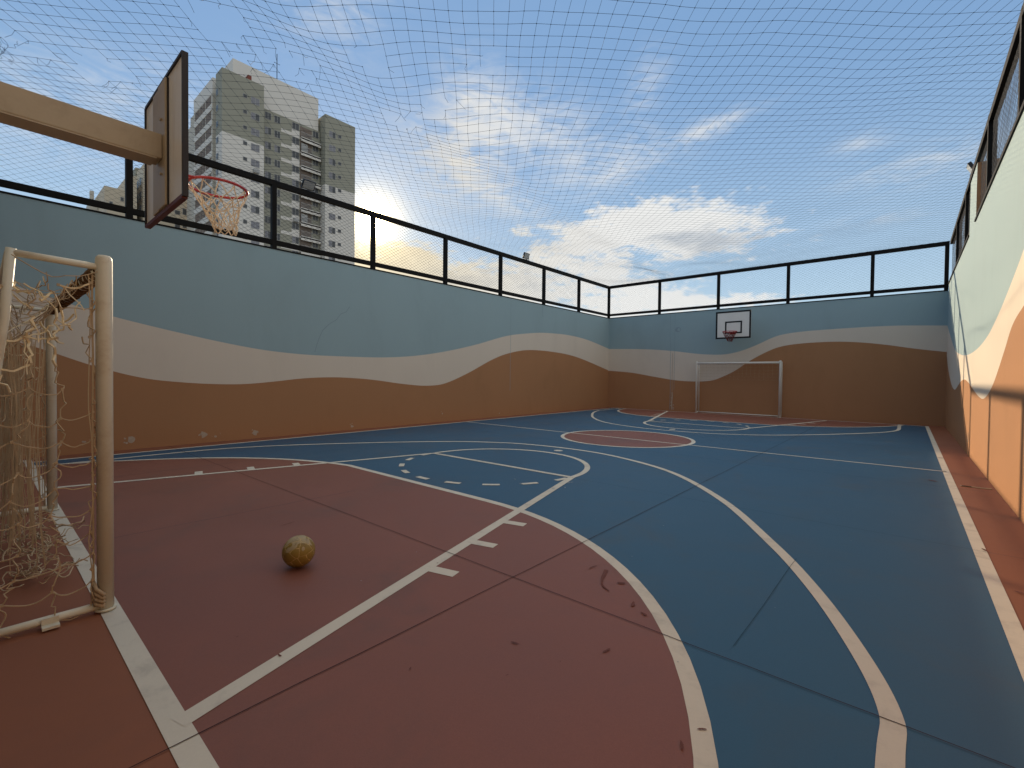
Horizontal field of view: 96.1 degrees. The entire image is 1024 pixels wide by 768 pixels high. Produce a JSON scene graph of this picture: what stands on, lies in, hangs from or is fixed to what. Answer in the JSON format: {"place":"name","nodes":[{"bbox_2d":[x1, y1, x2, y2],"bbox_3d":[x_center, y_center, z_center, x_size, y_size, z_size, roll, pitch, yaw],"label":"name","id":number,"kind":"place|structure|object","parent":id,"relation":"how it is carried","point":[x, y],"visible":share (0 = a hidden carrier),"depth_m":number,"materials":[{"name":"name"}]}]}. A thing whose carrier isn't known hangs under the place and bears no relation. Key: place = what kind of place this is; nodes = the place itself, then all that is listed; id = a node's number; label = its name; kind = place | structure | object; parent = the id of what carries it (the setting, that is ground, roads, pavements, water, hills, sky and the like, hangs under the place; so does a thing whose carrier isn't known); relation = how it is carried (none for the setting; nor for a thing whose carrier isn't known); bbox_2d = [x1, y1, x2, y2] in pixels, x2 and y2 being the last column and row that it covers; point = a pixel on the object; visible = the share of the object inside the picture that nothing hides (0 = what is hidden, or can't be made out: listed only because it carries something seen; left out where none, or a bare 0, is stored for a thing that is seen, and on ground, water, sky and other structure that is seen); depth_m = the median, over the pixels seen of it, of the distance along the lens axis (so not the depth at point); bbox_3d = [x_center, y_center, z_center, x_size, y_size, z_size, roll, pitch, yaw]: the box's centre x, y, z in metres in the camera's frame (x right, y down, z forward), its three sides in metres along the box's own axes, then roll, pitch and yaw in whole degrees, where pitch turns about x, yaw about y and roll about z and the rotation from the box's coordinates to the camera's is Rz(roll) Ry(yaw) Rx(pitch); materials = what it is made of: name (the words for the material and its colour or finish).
{"place":"outdoors","nodes":[
{"label":"outdoors","id":0,"kind":"place"},
{"bbox_2d":[0,407,1023,767],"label":"court floor","id":1,"kind":"structure","parent":0,"point":[608,587],"depth_m":2.87,"materials":[{"name":"paint"}]},
{"bbox_2d":[0,247,116,637],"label":"football goal","id":2,"kind":"object","parent":1,"relation":"on","point":[98,274],"visible":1,"depth_m":2.71,"materials":[{"name":"white paint"}]},
{"bbox_2d":[282,535,314,567],"bbox_3d":[-1.564,1.222,3.373,0.224,0.224,0.224,7,14,18],"label":"football","id":3,"kind":"object","parent":1,"relation":"on","point":[298,551],"visible":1,"depth_m":3.30,"materials":[{"name":"yellow leather"}]},
{"bbox_2d":[0,190,608,458],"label":"court wall","id":4,"kind":"structure","parent":1,"relation":"on","point":[217,338],"depth_m":10.25,"materials":[{"name":"paint"}]},
{"bbox_2d":[0,125,608,315],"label":"court fence","id":5,"kind":"object","parent":4,"relation":"on","point":[128,210],"visible":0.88,"depth_m":10.99,"materials":[{"name":"black paint"}]},
{"bbox_2d":[301,178,315,192],"bbox_3d":[-4.819,-4.700,10.893,0.187,0.258,0.338,2,1,41],"label":"floodlight","id":6,"kind":"object","parent":5,"relation":"attached to","point":[307,182],"visible":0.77,"depth_m":10.86,"materials":[{"name":"grey glass"}]},
{"bbox_2d":[0,0,1023,284],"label":"overhead net","id":7,"kind":"object","parent":5,"relation":"attached to","point":[916,220],"visible":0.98,"depth_m":7.67,"materials":[{"name":"fabric"}]},
{"bbox_2d":[522,252,529,259],"bbox_3d":[0.526,-4.763,17.110,0.126,0.271,0.338,2,1,41],"label":"floodlight","id":8,"kind":"object","parent":5,"relation":"attached to","point":[525,254],"visible":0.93,"depth_m":17.07,"materials":[{"name":"grey glass"}]},
{"bbox_2d":[695,360,782,417],"bbox_3d":[8.782,0.133,17.956,3.100,2.090,0.381,2,1,41],"label":"football goal","id":9,"kind":"object","parent":1,"relation":"on","point":[780,362],"visible":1,"depth_m":17.79,"materials":[{"name":"white paint"}]},
{"bbox_2d":[608,290,948,426],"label":"court wall","id":10,"kind":"structure","parent":1,"relation":"on","point":[879,359],"depth_m":16.73,"materials":[{"name":"paint"}]},
{"bbox_2d":[716,309,751,341],"bbox_3d":[8.440,-2.184,17.471,1.244,1.192,1.620,2,1,41],"label":"basketball hoop","id":11,"kind":"object","parent":10,"relation":"attached to","point":[731,325],"visible":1,"depth_m":17.29,"materials":[{"name":"white paint"}]},
{"bbox_2d":[607,241,949,317],"bbox_3d":[9.050,-3.795,18.076,11.805,1.515,0.106,2,1,41],"label":"court fence","id":12,"kind":"object","parent":10,"relation":"on","point":[872,291],"visible":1,"depth_m":16.84,"materials":[{"name":"black paint"}]},
{"bbox_2d":[960,485,991,489],"bbox_3d":[6.183,1.370,6.131,0.300,0.008,0.070,1,1,37],"label":"floor drain","id":13,"kind":"object","parent":1,"relation":"in","point":[976,487],"visible":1,"depth_m":6.12,"materials":[{"name":"metal"}]},
{"bbox_2d":[945,102,1023,523],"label":"court wall","id":14,"kind":"structure","parent":1,"relation":"on","point":[984,414],"depth_m":6.51,"materials":[{"name":"paint"}]},
{"bbox_2d":[950,2,1023,274],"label":"court fence","id":15,"kind":"object","parent":14,"relation":"on","point":[989,139],"visible":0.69,"depth_m":6.98,"materials":[{"name":"black paint"}]},
{"bbox_2d":[966,161,973,173],"bbox_3d":[9.692,-4.527,9.695,0.152,0.268,0.338,2,1,41],"label":"floodlight","id":16,"kind":"object","parent":15,"relation":"attached to","point":[970,164],"visible":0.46,"depth_m":9.64,"materials":[{"name":"white glass"}]},
{"bbox_2d":[0,0,1023,317],"label":"sky","id":17,"kind":"structure","parent":0,"point":[224,23],"materials":[{"name":"blue"}]},
{"label":"ground","id":18,"kind":"structure","parent":0,"visible":0},
{"bbox_2d":[86,176,136,218],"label":"apartment block","id":19,"kind":"structure","parent":18,"relation":"on","point":[106,192],"depth_m":92.06,"materials":[{"name":"beige paint"}]},
{"bbox_2d":[133,164,186,228],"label":"apartment block","id":20,"kind":"structure","parent":18,"relation":"on","point":[141,195],"depth_m":97.70,"materials":[{"name":"beige paint"}]},
{"bbox_2d":[182,208,186,215],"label":"window","id":21,"kind":"structure","parent":20,"relation":"in","point":[185,212],"depth_m":100.01,"materials":[{"name":"grey glass"}]},
{"bbox_2d":[187,58,354,264],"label":"apartment tower","id":22,"kind":"structure","parent":18,"relation":"on","point":[235,67],"depth_m":89.86,"materials":[{"name":"grey paint"}]},
{"bbox_2d":[251,96,259,106],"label":"window","id":23,"kind":"structure","parent":22,"relation":"in","point":[255,101],"depth_m":84.60,"materials":[{"name":"grey glass"}]},
{"bbox_2d":[251,112,259,121],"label":"window","id":24,"kind":"structure","parent":22,"relation":"in","point":[252,114],"depth_m":84.66,"materials":[{"name":"grey glass"}]},
{"bbox_2d":[251,127,259,136],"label":"window","id":25,"kind":"structure","parent":22,"relation":"in","point":[253,130],"depth_m":84.73,"materials":[{"name":"grey glass"}]},
{"bbox_2d":[251,143,259,152],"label":"window","id":26,"kind":"structure","parent":22,"relation":"in","point":[253,146],"depth_m":84.79,"materials":[{"name":"grey glass"}]},
{"bbox_2d":[251,159,259,167],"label":"window","id":27,"kind":"structure","parent":22,"relation":"in","point":[256,163],"depth_m":84.85,"materials":[{"name":"grey glass"}]},
{"bbox_2d":[251,190,259,198],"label":"window","id":28,"kind":"structure","parent":22,"relation":"in","point":[252,191],"depth_m":84.95,"materials":[{"name":"grey glass"}]},
{"bbox_2d":[251,205,259,213],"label":"window","id":29,"kind":"structure","parent":22,"relation":"in","point":[253,209],"depth_m":84.99,"materials":[{"name":"grey glass"}]},
{"bbox_2d":[251,221,259,229],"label":"window","id":30,"kind":"structure","parent":22,"relation":"in","point":[256,224],"depth_m":85.04,"materials":[{"name":"grey glass"}]},
{"bbox_2d":[265,201,269,208],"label":"window","id":31,"kind":"structure","parent":22,"relation":"in","point":[267,203],"depth_m":88.45,"materials":[{"name":"grey glass"}]},
{"bbox_2d":[265,216,269,223],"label":"window","id":32,"kind":"structure","parent":22,"relation":"in","point":[268,221],"depth_m":88.51,"materials":[{"name":"grey glass"}]},
{"bbox_2d":[265,230,269,237],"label":"window","id":33,"kind":"structure","parent":22,"relation":"in","point":[267,233],"depth_m":88.55,"materials":[{"name":"grey glass"}]},
{"bbox_2d":[265,111,270,119],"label":"window","id":34,"kind":"structure","parent":22,"relation":"in","point":[268,115],"depth_m":88.23,"materials":[{"name":"grey glass"}]},
{"bbox_2d":[265,126,270,134],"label":"window","id":35,"kind":"structure","parent":22,"relation":"in","point":[268,131],"depth_m":88.29,"materials":[{"name":"grey glass"}]},
{"bbox_2d":[265,141,270,149],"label":"window","id":36,"kind":"structure","parent":22,"relation":"in","point":[269,144],"depth_m":88.25,"materials":[{"name":"grey glass"}]},
{"bbox_2d":[265,156,270,164],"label":"window","id":37,"kind":"structure","parent":22,"relation":"in","point":[268,160],"depth_m":88.36,"materials":[{"name":"grey glass"}]},
{"bbox_2d":[265,171,270,178],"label":"window","id":38,"kind":"structure","parent":22,"relation":"in","point":[268,173],"depth_m":88.47,"materials":[{"name":"grey glass"}]},
{"bbox_2d":[274,115,279,123],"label":"window","id":39,"kind":"structure","parent":22,"relation":"in","point":[276,118],"depth_m":89.40,"materials":[{"name":"grey glass"}]},
{"bbox_2d":[274,130,279,138],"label":"window","id":40,"kind":"structure","parent":22,"relation":"in","point":[275,131],"depth_m":89.44,"materials":[{"name":"grey glass"}]},
{"bbox_2d":[274,144,279,152],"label":"window","id":41,"kind":"structure","parent":22,"relation":"in","point":[276,149],"depth_m":89.49,"materials":[{"name":"grey glass"}]},
{"bbox_2d":[274,159,279,167],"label":"window","id":42,"kind":"structure","parent":22,"relation":"in","point":[276,163],"depth_m":89.60,"materials":[{"name":"grey glass"}]},
{"bbox_2d":[274,174,279,181],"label":"window","id":43,"kind":"structure","parent":22,"relation":"in","point":[275,176],"depth_m":89.60,"materials":[{"name":"grey glass"}]},
{"bbox_2d":[292,122,298,130],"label":"window","id":44,"kind":"structure","parent":22,"relation":"in","point":[296,127],"depth_m":92.10,"materials":[{"name":"grey glass"}]},
{"bbox_2d":[292,136,298,144],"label":"window","id":45,"kind":"structure","parent":22,"relation":"in","point":[294,139],"depth_m":92.15,"materials":[{"name":"grey glass"}]},
{"bbox_2d":[292,150,298,158],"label":"window","id":46,"kind":"structure","parent":22,"relation":"in","point":[297,154],"depth_m":92.36,"materials":[{"name":"grey glass"}]},
{"bbox_2d":[292,165,298,173],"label":"window","id":47,"kind":"structure","parent":22,"relation":"in","point":[293,166],"depth_m":92.26,"materials":[{"name":"grey glass"}]},
{"bbox_2d":[292,179,298,186],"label":"window","id":48,"kind":"structure","parent":22,"relation":"in","point":[294,183],"depth_m":92.33,"materials":[{"name":"grey glass"}]},
{"bbox_2d":[292,193,298,201],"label":"window","id":49,"kind":"structure","parent":22,"relation":"in","point":[293,194],"depth_m":92.37,"materials":[{"name":"grey glass"}]},
{"bbox_2d":[292,207,298,215],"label":"window","id":50,"kind":"structure","parent":22,"relation":"in","point":[295,213],"depth_m":92.42,"materials":[{"name":"grey glass"}]},
{"bbox_2d":[292,222,298,229],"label":"window","id":51,"kind":"structure","parent":22,"relation":"in","point":[297,226],"depth_m":92.49,"materials":[{"name":"grey glass"}]},
{"bbox_2d":[292,236,298,243],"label":"window","id":52,"kind":"structure","parent":22,"relation":"in","point":[296,239],"depth_m":92.55,"materials":[{"name":"grey glass"}]},
{"bbox_2d":[313,131,317,138],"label":"window","id":53,"kind":"structure","parent":22,"relation":"in","point":[314,133],"depth_m":95.20,"materials":[{"name":"grey glass"}]},
{"bbox_2d":[329,226,334,233],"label":"window","id":54,"kind":"structure","parent":22,"relation":"in","point":[331,228],"depth_m":96.23,"materials":[{"name":"grey glass"}]},
{"bbox_2d":[329,240,334,247],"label":"window","id":55,"kind":"structure","parent":22,"relation":"in","point":[332,245],"depth_m":96.29,"materials":[{"name":"clear glass"}]},
{"bbox_2d":[329,130,335,138],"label":"window","id":56,"kind":"structure","parent":22,"relation":"in","point":[331,134],"depth_m":95.94,"materials":[{"name":"clear glass"}]},
{"bbox_2d":[329,144,335,152],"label":"window","id":57,"kind":"structure","parent":22,"relation":"in","point":[330,149],"depth_m":95.99,"materials":[{"name":"clear glass"}]},
{"bbox_2d":[329,158,335,166],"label":"window","id":58,"kind":"structure","parent":22,"relation":"in","point":[332,162],"depth_m":96.08,"materials":[{"name":"clear glass"}]},
{"bbox_2d":[329,172,335,178],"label":"window","id":59,"kind":"structure","parent":22,"relation":"in","point":[331,174],"depth_m":96.15,"materials":[{"name":"clear glass"}]},
{"bbox_2d":[329,185,335,193],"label":"window","id":60,"kind":"structure","parent":22,"relation":"in","point":[332,189],"depth_m":96.19,"materials":[{"name":"clear glass"}]},
{"bbox_3d":[-4.044,-2.900,2.792,11.707,8.550,0.201,2,1,41],"label":"court wall","id":61,"kind":"object","parent":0,"visible":0},
{"bbox_2d":[0,50,248,235],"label":"basketball hoop","id":62,"kind":"object","parent":61,"relation":"attached to","point":[157,145],"visible":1,"depth_m":3.80,"materials":[{"name":"white paint"}]}
]}

